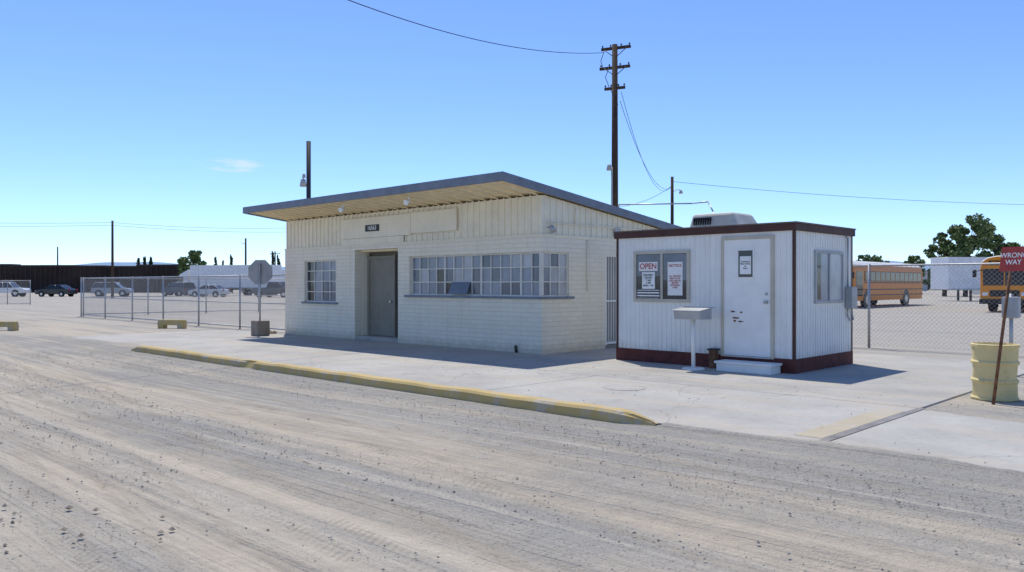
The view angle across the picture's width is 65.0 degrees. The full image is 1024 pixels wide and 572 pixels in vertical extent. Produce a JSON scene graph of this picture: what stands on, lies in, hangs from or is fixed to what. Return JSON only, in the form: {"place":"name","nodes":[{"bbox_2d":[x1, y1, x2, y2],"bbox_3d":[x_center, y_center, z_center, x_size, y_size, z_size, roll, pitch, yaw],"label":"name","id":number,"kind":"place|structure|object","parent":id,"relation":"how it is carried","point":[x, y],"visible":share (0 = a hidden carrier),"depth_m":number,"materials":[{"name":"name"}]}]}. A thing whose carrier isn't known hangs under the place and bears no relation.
{"place":"outdoors","nodes":[
{"label":"outdoors","id":0,"kind":"place"},
{"bbox_2d":[361,249,397,252],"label":"entry recess ceiling","id":1,"kind":"structure","parent":0,"point":[382,250],"depth_m":21.36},
{"bbox_2d":[79,260,930,270],"bbox_3d":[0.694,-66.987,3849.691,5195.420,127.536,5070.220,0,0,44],"label":"hills","id":2,"kind":"structure","parent":0,"point":[135,264],"depth_m":4068.20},
{"bbox_2d":[0,289,1023,571],"bbox_3d":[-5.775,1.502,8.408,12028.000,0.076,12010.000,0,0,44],"label":"ground","id":3,"kind":"structure","parent":0,"point":[316,503],"depth_m":6.20,"materials":[{"name":"gravel"}]},
{"bbox_2d":[0,321,18,330],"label":"yellow wheel stop","id":4,"kind":"object","parent":3,"relation":"on","point":[12,325],"visible":1,"depth_m":26.07,"materials":[{"name":"paint"}]},
{"bbox_2d":[0,282,29,296],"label":"pickup truck","id":5,"kind":"object","parent":3,"relation":"on","point":[12,288],"visible":0.7,"depth_m":99.30,"materials":[{"name":"paint"}]},
{"bbox_2d":[0,280,30,304],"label":"chain link fence","id":6,"kind":"object","parent":3,"relation":"on","point":[7,292],"visible":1,"depth_m":60.60,"materials":[{"name":"metal"}]},
{"bbox_2d":[35,285,77,296],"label":"parked car","id":7,"kind":"object","parent":3,"relation":"on","point":[59,290],"visible":1,"depth_m":99.24,"materials":[{"name":"paint"}]},
{"bbox_2d":[2,499,178,553],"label":"dirt clods","id":8,"kind":"object","parent":3,"relation":"on","point":[81,534],"visible":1,"depth_m":4.92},
{"bbox_2d":[1,264,188,292],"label":"panels","id":9,"kind":"object","parent":3,"relation":"on","point":[67,275],"visible":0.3,"depth_m":150.00,"materials":[{"name":"metal"}]},
{"bbox_2d":[0,264,177,291],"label":"ribs","id":10,"kind":"object","parent":9,"relation":"attached to","point":[142,265],"visible":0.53,"depth_m":149.90,"materials":[{"name":"metal"}]},
{"bbox_2d":[91,282,133,295],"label":"parked suv","id":11,"kind":"object","parent":3,"relation":"on","point":[97,290],"visible":0.69,"depth_m":102.14,"materials":[{"name":"paint"}]},
{"bbox_2d":[90,221,222,297],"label":"utility pole","id":12,"kind":"object","parent":3,"relation":"on","point":[112,249],"visible":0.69,"depth_m":89.89,"materials":[{"name":"brown wood"}]},
{"bbox_2d":[157,319,186,328],"bbox_3d":[-11.628,1.302,27.491,0.996,0.300,0.240,0,0,9],"label":"yellow wheel stop","id":13,"kind":"object","parent":3,"relation":"on","point":[163,324],"visible":1,"depth_m":27.40,"materials":[{"name":"paint"}]},
{"bbox_2d":[161,282,195,295],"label":"parked suv","id":14,"kind":"object","parent":3,"relation":"on","point":[167,289],"visible":0.38,"depth_m":102.04,"materials":[{"name":"paint"}]},
{"bbox_2d":[80,274,284,330],"bbox_3d":[-13.627,0.525,31.386,18.764,1.840,0.064,0,0,44],"label":"chain link fence","id":15,"kind":"object","parent":3,"relation":"on","point":[162,299],"visible":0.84,"depth_m":30.29,"materials":[{"name":"metal"}]},
{"bbox_2d":[83,277,284,315],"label":"chain link fence","id":16,"kind":"object","parent":3,"relation":"on","point":[148,296],"visible":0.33,"depth_m":41.17,"materials":[{"name":"metal"}]},
{"bbox_2d":[177,250,206,277],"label":"broadleaf tree","id":17,"kind":"object","parent":3,"relation":"on","point":[194,256],"visible":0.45,"depth_m":139.12,"materials":[{"name":"green plant"}]},
{"bbox_2d":[188,285,229,296],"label":"parked car","id":18,"kind":"object","parent":3,"relation":"on","point":[213,291],"visible":0.71,"depth_m":96.21,"materials":[{"name":"paint"}]},
{"bbox_2d":[168,265,281,294],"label":"semi truck","id":19,"kind":"object","parent":3,"relation":"on","point":[205,270],"visible":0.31,"depth_m":109.11,"materials":[{"name":"metal"}]},
{"bbox_2d":[252,282,284,296],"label":"pickup truck","id":20,"kind":"object","parent":3,"relation":"on","point":[280,286],"visible":0.47,"depth_m":94.20,"materials":[{"name":"paint"}]},
{"bbox_2d":[300,141,310,197],"bbox_3d":[-7.698,-1.977,29.922,0.254,6.850,0.415,0,0,71],"label":"floodlight post","id":21,"kind":"object","parent":3,"relation":"on","point":[306,182],"visible":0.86,"depth_m":29.91,"materials":[{"name":"metal"}]},
{"bbox_2d":[131,345,658,425],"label":"yellow curb","id":22,"kind":"structure","parent":3,"relation":"on","point":[592,411],"depth_m":10.84,"materials":[{"name":"paint"}]},
{"bbox_2d":[348,0,671,206],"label":"utility pole","id":23,"kind":"object","parent":3,"relation":"on","point":[615,86],"visible":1,"depth_m":34.86,"materials":[{"name":"brown wood"}]},
{"bbox_2d":[74,333,1023,471],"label":"concrete scale lane","id":24,"kind":"structure","parent":3,"relation":"on","point":[980,441],"depth_m":9.90,"materials":[{"name":"concrete"}]},
{"bbox_2d":[53,336,138,349],"bbox_3d":[-10.486,1.454,20.740,6.050,0.043,0.932,0,0,44],"label":"dirt drift","id":25,"kind":"object","parent":24,"relation":"on","point":[124,345],"visible":0.9,"depth_m":20.40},
{"bbox_2d":[603,385,645,390],"bbox_3d":[1.608,1.459,11.481,0.607,0.010,0.608,0,0,44],"label":"manhole cover","id":26,"kind":"object","parent":24,"relation":"on","point":[624,387],"visible":1,"depth_m":11.51,"materials":[{"name":"concrete"}]},
{"bbox_2d":[924,409,1023,422],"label":"dirt drift","id":27,"kind":"object","parent":24,"relation":"on","point":[1005,418],"visible":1,"depth_m":8.99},
{"bbox_2d":[165,327,1023,407],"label":"concrete apron","id":28,"kind":"object","parent":3,"relation":"on","point":[912,381],"visible":0.59,"depth_m":13.82,"materials":[{"name":"concrete"}]},
{"bbox_2d":[248,260,271,335],"bbox_3d":[-7.290,0.342,23.274,0.550,2.196,0.463,0,0,44],"label":"stop sign","id":29,"kind":"object","parent":28,"relation":"on","point":[259,272],"visible":1,"depth_m":23.25,"materials":[{"name":"metal"}]},
{"bbox_2d":[361,252,369,334],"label":"entry recess sides","id":30,"kind":"object","parent":28,"relation":"on","point":[364,293],"visible":0.14,"depth_m":21.94,"materials":[{"name":"paint"}]},
{"bbox_2d":[356,335,397,342],"bbox_3d":[-3.387,1.403,21.241,1.890,0.120,0.470,0,0,44],"label":"entry step","id":31,"kind":"object","parent":28,"relation":"on","point":[378,338],"visible":0.64,"depth_m":21.14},
{"bbox_2d":[368,251,397,336],"bbox_3d":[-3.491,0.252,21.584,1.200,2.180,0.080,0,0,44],"label":"door frame","id":32,"kind":"object","parent":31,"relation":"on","point":[394,257],"visible":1,"depth_m":21.18,"materials":[{"name":"metal"}]},
{"bbox_2d":[370,259,392,335],"bbox_3d":[-3.484,0.302,21.591,1.060,2.060,0.040,0,0,44],"label":"entry door","id":33,"kind":"structure","parent":32,"relation":"in","point":[381,296],"depth_m":21.59,"materials":[{"name":"metal"}]},
{"bbox_2d":[285,235,547,354],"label":"front block wall","id":34,"kind":"structure","parent":28,"relation":"on","point":[504,325],"depth_m":19.55,"materials":[{"name":"brick"}]},
{"bbox_2d":[306,260,335,301],"bbox_3d":[-5.423,-0.135,22.967,1.620,1.190,0.050,0,0,44],"label":"window frame","id":35,"kind":"object","parent":34,"relation":"in","point":[314,281],"visible":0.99,"depth_m":23.06,"materials":[{"name":"metal"}]},
{"bbox_2d":[288,195,543,248],"bbox_3d":[-3.040,-1.509,20.668,10.380,0.846,0.140,0,0,44],"label":"front siding","id":36,"kind":"object","parent":34,"relation":"on","point":[520,216],"visible":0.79,"depth_m":18.57,"materials":[{"name":"beige paint"}]},
{"bbox_2d":[340,208,456,239],"bbox_3d":[-3.000,-1.551,20.465,4.760,0.550,0.053,0,0,44],"label":"sign panel","id":37,"kind":"object","parent":36,"relation":"attached to","point":[421,222],"visible":1,"depth_m":20.19,"materials":[{"name":"beige paint"}]},
{"bbox_2d":[301,295,574,303],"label":"window sills","id":38,"kind":"structure","parent":34,"relation":"attached to","point":[502,297],"depth_m":18.23,"materials":[{"name":"concrete"}]},
{"bbox_2d":[429,269,435,281],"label":"pane","id":39,"kind":"object","parent":38,"relation":"attached to","point":[432,275],"visible":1,"depth_m":19.60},
{"bbox_2d":[446,269,452,281],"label":"pane","id":40,"kind":"object","parent":38,"relation":"attached to","point":[449,275],"visible":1,"depth_m":19.16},
{"bbox_2d":[448,282,469,293],"bbox_3d":[-1.235,0.047,18.776,0.650,0.280,0.120,0,0,44],"label":"open vent","id":41,"kind":"object","parent":38,"relation":"attached to","point":[459,287],"visible":1,"depth_m":18.77,"materials":[{"name":"glass"}]},
{"bbox_2d":[464,269,471,281],"bbox_3d":[-1.023,-0.253,18.709,0.314,0.320,0.008,0,0,44],"label":"pane","id":42,"kind":"object","parent":38,"relation":"attached to","point":[467,275],"visible":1,"depth_m":18.72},
{"bbox_2d":[464,256,471,267],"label":"pane","id":43,"kind":"object","parent":38,"relation":"attached to","point":[467,261],"visible":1,"depth_m":18.71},
{"bbox_2d":[483,268,489,280],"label":"pane","id":44,"kind":"object","parent":38,"relation":"attached to","point":[486,274],"visible":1,"depth_m":18.28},
{"bbox_2d":[492,282,499,294],"bbox_3d":[-0.347,0.069,18.052,0.314,0.320,0.002,0,0,44],"label":"pane","id":45,"kind":"object","parent":38,"relation":"attached to","point":[495,288],"visible":0.6,"depth_m":18.07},
{"bbox_2d":[492,268,499,280],"bbox_3d":[-0.347,-0.252,18.052,0.314,0.320,0.005,0,0,44],"label":"pane","id":46,"kind":"object","parent":38,"relation":"attached to","point":[495,274],"visible":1,"depth_m":18.06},
{"bbox_2d":[492,255,499,266],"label":"pane","id":47,"kind":"object","parent":38,"relation":"attached to","point":[495,260],"visible":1,"depth_m":18.06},
{"bbox_2d":[502,282,509,294],"bbox_3d":[-0.122,0.069,17.833,0.314,0.320,0.007,0,0,44],"label":"pane","id":48,"kind":"object","parent":38,"relation":"attached to","point":[505,288],"visible":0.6,"depth_m":17.84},
{"bbox_2d":[502,268,509,280],"bbox_3d":[-0.122,-0.251,17.833,0.314,0.320,0.008,0,0,44],"label":"pane","id":49,"kind":"object","parent":38,"relation":"attached to","point":[505,274],"visible":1,"depth_m":17.84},
{"bbox_2d":[502,255,509,266],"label":"pane","id":50,"kind":"object","parent":38,"relation":"attached to","point":[505,260],"visible":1,"depth_m":17.84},
{"bbox_2d":[512,282,519,294],"bbox_3d":[0.104,0.069,17.614,0.314,0.320,0.006,0,0,44],"label":"pane","id":51,"kind":"object","parent":38,"relation":"attached to","point":[515,288],"visible":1,"depth_m":17.63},
{"bbox_2d":[512,268,519,280],"bbox_3d":[0.104,-0.251,17.614,0.314,0.320,0.002,0,0,44],"label":"pane","id":52,"kind":"object","parent":38,"relation":"attached to","point":[515,274],"visible":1,"depth_m":17.63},
{"bbox_2d":[512,254,519,266],"bbox_3d":[0.104,-0.571,17.613,0.314,0.320,0.005,0,0,44],"label":"pane","id":53,"kind":"object","parent":38,"relation":"attached to","point":[515,260],"visible":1,"depth_m":17.63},
{"bbox_2d":[523,282,530,294],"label":"pane","id":54,"kind":"object","parent":38,"relation":"attached to","point":[526,288],"visible":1,"depth_m":17.40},
{"bbox_2d":[523,268,530,280],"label":"pane","id":55,"kind":"object","parent":38,"relation":"attached to","point":[526,274],"visible":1,"depth_m":17.40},
{"bbox_2d":[523,254,530,266],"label":"pane","id":56,"kind":"object","parent":38,"relation":"attached to","point":[526,259],"visible":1,"depth_m":17.41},
{"bbox_2d":[539,252,567,296],"bbox_3d":[0.907,-0.250,17.334,0.070,0.960,0.880,0,0,44],"label":"side window frame","id":57,"kind":"object","parent":38,"relation":"attached to","point":[541,274],"visible":1,"depth_m":17.24,"materials":[{"name":"metal"}]},
{"bbox_2d":[551,282,557,294],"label":"pane","id":58,"kind":"object","parent":57,"relation":"in","point":[554,288],"visible":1,"depth_m":17.37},
{"bbox_2d":[551,268,557,280],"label":"pane","id":59,"kind":"object","parent":57,"relation":"attached to","point":[554,274],"visible":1,"depth_m":17.37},
{"bbox_2d":[559,282,565,294],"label":"pane","id":60,"kind":"object","parent":57,"relation":"attached to","point":[562,288],"visible":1,"depth_m":17.56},
{"bbox_2d":[559,268,565,280],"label":"pane","id":61,"kind":"object","parent":57,"relation":"attached to","point":[562,274],"visible":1,"depth_m":17.56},
{"bbox_2d":[559,254,565,266],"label":"pane","id":62,"kind":"object","parent":57,"relation":"attached to","point":[562,260],"visible":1,"depth_m":17.56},
{"bbox_2d":[411,252,543,296],"bbox_3d":[-0.921,-0.252,18.589,4.400,0.960,0.050,0,0,44],"label":"window frame","id":63,"kind":"object","parent":34,"relation":"in","point":[481,267],"visible":1,"depth_m":18.36,"materials":[{"name":"metal"}]},
{"bbox_2d":[455,269,461,281],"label":"pane","id":64,"kind":"object","parent":63,"relation":"in","point":[458,275],"visible":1,"depth_m":18.94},
{"bbox_2d":[548,235,615,353],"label":"side block wall","id":65,"kind":"structure","parent":28,"relation":"on","point":[578,323],"depth_m":17.92,"materials":[{"name":"brick"}]},
{"bbox_2d":[284,234,615,249],"bbox_3d":[-0.952,-1.102,22.809,10.450,0.025,6.220,0,0,44],"label":"siding flashing","id":66,"kind":"object","parent":65,"relation":"on","point":[459,239],"visible":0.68,"depth_m":18.70,"materials":[{"name":"beige paint"}]},
{"bbox_2d":[342,236,403,244],"bbox_3d":[-3.696,-1.192,21.156,2.700,0.159,0.033,0,0,44],"label":"door header board","id":67,"kind":"object","parent":66,"relation":"on","point":[388,239],"depth_m":21.07,"materials":[{"name":"beige paint"}]},
{"bbox_2d":[286,194,657,248],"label":"siding ribs","id":68,"kind":"object","parent":66,"relation":"on","point":[460,234],"visible":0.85,"depth_m":18.35,"materials":[{"name":"beige paint"}]},
{"bbox_2d":[546,196,655,237],"bbox_3d":[2.775,-1.507,19.317,0.140,0.846,6.030,0,0,44],"label":"side siding","id":69,"kind":"object","parent":65,"relation":"on","point":[583,219],"visible":0.43,"depth_m":17.91,"materials":[{"name":"beige paint"}]},
{"bbox_2d":[547,222,637,229],"bbox_3d":[2.714,-1.353,19.083,0.027,0.027,5.650,0,0,44],"label":"side conduit","id":70,"kind":"object","parent":69,"relation":"attached to","point":[589,225],"visible":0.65,"depth_m":18.06,"materials":[{"name":"metal"}]},
{"bbox_2d":[606,257,615,347],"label":"gate back","id":71,"kind":"structure","parent":65,"relation":"attached to","point":[610,345],"depth_m":18.93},
{"bbox_2d":[606,254,615,344],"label":"barred gate","id":72,"kind":"structure","parent":65,"relation":"attached to","point":[611,300],"depth_m":18.71,"materials":[{"name":"metal"}]},
{"bbox_2d":[671,306,713,370],"bbox_3d":[3.142,0.911,13.990,0.580,1.090,0.458,0,0,44],"label":"writing stand","id":73,"kind":"object","parent":28,"relation":"on","point":[693,314],"visible":1,"depth_m":13.93,"materials":[{"name":"grey paint"}]},
{"bbox_2d":[613,212,856,373],"bbox_3d":[4.233,0.033,15.391,3.830,2.840,2.550,0,0,44],"label":"guard booth","id":74,"kind":"object","parent":28,"relation":"on","point":[784,294],"visible":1,"depth_m":14.33,"materials":[{"name":"white"}]},
{"bbox_2d":[637,254,659,298],"bbox_3d":[2.606,-0.182,15.309,0.550,0.850,0.008,0,0,44],"label":"window glass","id":75,"kind":"structure","parent":74,"relation":"in","point":[639,278],"depth_m":15.30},
{"bbox_2d":[663,253,685,298],"bbox_3d":[3.023,-0.181,14.899,0.520,0.850,0.013,0,0,44],"label":"window glass","id":76,"kind":"structure","parent":74,"relation":"in","point":[665,282],"depth_m":14.93,"materials":[{"name":"glass"}]},
{"bbox_2d":[737,248,754,278],"bbox_3d":[4.036,-0.384,13.882,0.330,0.520,0.012,0,0,44],"label":"door window frame","id":77,"kind":"structure","parent":74,"relation":"in","point":[753,249],"depth_m":13.82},
{"bbox_2d":[724,238,769,356],"bbox_3d":[4.064,0.201,13.883,0.870,2.010,0.028,0,0,44],"label":"door","id":78,"kind":"structure","parent":74,"relation":"in","point":[750,337],"depth_m":13.86,"materials":[{"name":"metal"}]},
{"bbox_2d":[714,359,781,374],"bbox_3d":[3.993,1.370,13.611,1.050,0.168,0.400,0,0,44],"label":"door step","id":79,"kind":"object","parent":28,"relation":"on","point":[757,367],"depth_m":13.45,"materials":[{"name":"concrete"}]},
{"bbox_2d":[1002,294,1020,342],"bbox_3d":[8.202,0.802,13.199,0.240,1.350,0.200,0,0,44],"label":"grey post box","id":80,"kind":"object","parent":28,"relation":"on","point":[1014,308],"visible":0.79,"depth_m":13.13,"materials":[{"name":"metal"}]},
{"bbox_2d":[620,177,1023,223],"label":"utility pole","id":81,"kind":"object","parent":3,"relation":"on","point":[672,200],"visible":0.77,"depth_m":59.91,"materials":[{"name":"brown wood"}]},
{"bbox_2d":[658,422,1023,479],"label":"dirt drift","id":82,"kind":"object","parent":3,"relation":"on","point":[892,455],"visible":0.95,"depth_m":7.11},
{"bbox_2d":[856,254,883,261],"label":"broadleaf tree","id":83,"kind":"object","parent":3,"relation":"on","point":[873,258],"visible":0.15,"depth_m":150.02,"materials":[{"name":"green plant"}]},
{"bbox_2d":[853,261,922,307],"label":"school bus","id":84,"kind":"object","parent":3,"relation":"on","point":[882,283],"visible":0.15,"depth_m":55.38,"materials":[{"name":"orange metal"}]},
{"bbox_2d":[903,255,929,284],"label":"broadleaf tree","id":85,"kind":"object","parent":3,"relation":"on","point":[912,259],"visible":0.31,"depth_m":129.60,"materials":[{"name":"green plant"}]},
{"bbox_2d":[853,263,1023,353],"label":"chain link fence","id":86,"kind":"object","parent":3,"relation":"on","point":[906,265],"visible":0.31,"depth_m":18.20,"materials":[{"name":"metal"}]},
{"bbox_2d":[923,232,957,295],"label":"broadleaf tree","id":87,"kind":"object","parent":3,"relation":"on","point":[942,241],"visible":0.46,"depth_m":102.93,"materials":[{"name":"green plant"}]},
{"bbox_2d":[930,257,987,300],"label":"semi trailer","id":88,"kind":"object","parent":3,"relation":"on","point":[943,274],"visible":0.51,"depth_m":73.07,"materials":[{"name":"metal"}]},
{"bbox_2d":[936,213,996,296],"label":"broadleaf tree","id":89,"kind":"object","parent":3,"relation":"on","point":[981,228],"visible":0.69,"depth_m":98.21,"materials":[{"name":"green plant"}]},
{"bbox_2d":[970,342,1019,401],"bbox_3d":[6.310,1.117,10.506,0.566,0.730,0.559,0,0,44],"label":"yellow barrel","id":90,"kind":"object","parent":3,"relation":"on","point":[983,360],"visible":0.94,"depth_m":10.31,"materials":[{"name":"metal"}]},
{"bbox_2d":[972,256,1023,310],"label":"school bus","id":91,"kind":"object","parent":3,"relation":"on","point":[998,276],"visible":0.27,"depth_m":43.36,"materials":[{"name":"orange metal"}]},
{"bbox_2d":[980,224,1022,256],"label":"broadleaf tree","id":92,"kind":"object","parent":3,"relation":"on","point":[999,239],"visible":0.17,"depth_m":103.29,"materials":[{"name":"green plant"}]},
{"bbox_2d":[992,246,1023,404],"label":"wrong way sign","id":93,"kind":"object","parent":3,"relation":"on","point":[1012,259],"visible":1,"depth_m":10.06,"materials":[{"name":"metal"}]},
{"bbox_2d":[0,0,1023,266],"label":"sky","id":94,"kind":"structure","parent":0,"point":[186,115],"materials":[{"name":"blue"}]},
{"bbox_2d":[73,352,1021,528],"bbox_3d":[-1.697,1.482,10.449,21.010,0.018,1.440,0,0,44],"label":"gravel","id":95,"kind":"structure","parent":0,"point":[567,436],"depth_m":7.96,"materials":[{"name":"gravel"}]},
{"bbox_2d":[618,201,713,212],"bbox_3d":[3.958,-1.546,17.871,3.708,0.841,1.486,0,0,67],"label":"roof conduit","id":96,"kind":"object","parent":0,"point":[669,203],"visible":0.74,"depth_m":19.10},
{"bbox_2d":[707,348,719,368],"bbox_3d":[3.567,1.280,14.227,0.160,0.350,0.170,0,0,44],"label":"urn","id":97,"kind":"object","parent":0,"point":[713,354],"visible":0.9,"depth_m":14.18,"materials":[{"name":"metal"}]},
{"bbox_2d":[922,272,979,294],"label":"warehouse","id":98,"kind":"structure","parent":0,"point":[925,287],"depth_m":189.97,"materials":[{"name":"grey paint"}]},
{"bbox_3d":[-1.314,-1.768,22.435,10.590,1.004,7.660,0,0,44],"label":"roof","id":99,"kind":"object","parent":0,"visible":0},
{"bbox_2d":[256,181,661,228],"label":"soffit","id":100,"kind":"structure","parent":99,"relation":"on","point":[525,194],"depth_m":18.76,"materials":[{"name":"paint"}]},
{"bbox_2d":[347,200,387,210],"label":"rafter","id":101,"kind":"object","parent":100,"relation":"attached to","point":[369,205],"visible":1,"depth_m":20.28,"materials":[{"name":"paint"}]},
{"bbox_2d":[243,171,503,213],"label":"fascia front","id":102,"kind":"structure","parent":100,"relation":"attached to","point":[453,182],"depth_m":18.61,"materials":[{"name":"metal"}]},
{"bbox_2d":[356,199,396,209],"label":"rafter","id":103,"kind":"object","parent":100,"relation":"attached to","point":[374,203],"visible":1,"depth_m":19.99,"materials":[{"name":"paint"}]},
{"bbox_2d":[364,198,406,207],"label":"rafter","id":104,"kind":"object","parent":100,"relation":"attached to","point":[385,202],"visible":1,"depth_m":19.71,"materials":[{"name":"paint"}]},
{"bbox_2d":[395,194,437,204],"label":"rafter","id":105,"kind":"object","parent":100,"relation":"attached to","point":[419,199],"visible":1,"depth_m":18.90,"materials":[{"name":"paint"}]},
{"bbox_2d":[406,192,448,203],"bbox_3d":[-1.952,-2.045,18.612,0.045,0.199,1.290,0,0,44],"label":"rafter","id":106,"kind":"object","parent":100,"relation":"attached to","point":[427,197],"visible":1,"depth_m":18.60,"materials":[{"name":"paint"}]},
{"bbox_2d":[419,191,460,202],"bbox_3d":[-1.665,-2.045,18.333,0.045,0.199,1.290,0,0,44],"label":"rafter","id":107,"kind":"object","parent":100,"relation":"attached to","point":[442,197],"visible":1,"depth_m":18.34,"materials":[{"name":"paint"}]},
{"bbox_2d":[428,190,471,201],"bbox_3d":[-1.378,-2.044,18.054,0.045,0.199,1.290,0,0,44],"label":"rafter","id":108,"kind":"object","parent":100,"relation":"attached to","point":[453,195],"visible":1,"depth_m":18.05,"materials":[{"name":"paint"}]},
{"bbox_2d":[442,188,483,199],"bbox_3d":[-1.092,-2.044,17.776,0.045,0.199,1.290,0,0,44],"label":"rafter","id":109,"kind":"object","parent":100,"relation":"attached to","point":[462,193],"visible":1,"depth_m":17.76,"materials":[{"name":"paint"}]},
{"bbox_2d":[453,186,496,198],"bbox_3d":[-0.805,-2.043,17.497,0.045,0.199,1.290,0,0,44],"label":"rafter","id":110,"kind":"object","parent":100,"relation":"attached to","point":[476,192],"visible":1,"depth_m":17.50,"materials":[{"name":"paint"}]},
{"bbox_2d":[466,185,509,197],"bbox_3d":[-0.518,-2.043,17.218,0.045,0.199,1.290,0,0,44],"label":"rafter","id":111,"kind":"object","parent":100,"relation":"attached to","point":[489,191],"visible":1,"depth_m":17.22,"materials":[{"name":"paint"}]},
{"bbox_2d":[480,183,522,195],"bbox_3d":[-0.231,-2.042,16.939,0.045,0.199,1.290,0,0,44],"label":"rafter","id":112,"kind":"object","parent":100,"relation":"attached to","point":[502,189],"visible":1,"depth_m":16.94,"materials":[{"name":"paint"}]},
{"bbox_2d":[492,181,535,194],"bbox_3d":[0.056,-2.042,16.660,0.045,0.199,1.290,0,0,44],"label":"rafter","id":113,"kind":"object","parent":100,"relation":"attached to","point":[516,188],"visible":1,"depth_m":16.64,"materials":[{"name":"paint"}]},
{"bbox_2d":[504,172,683,228],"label":"fascia side","id":114,"kind":"structure","parent":99,"relation":"attached to","point":[551,190],"depth_m":17.76,"materials":[{"name":"metal"}]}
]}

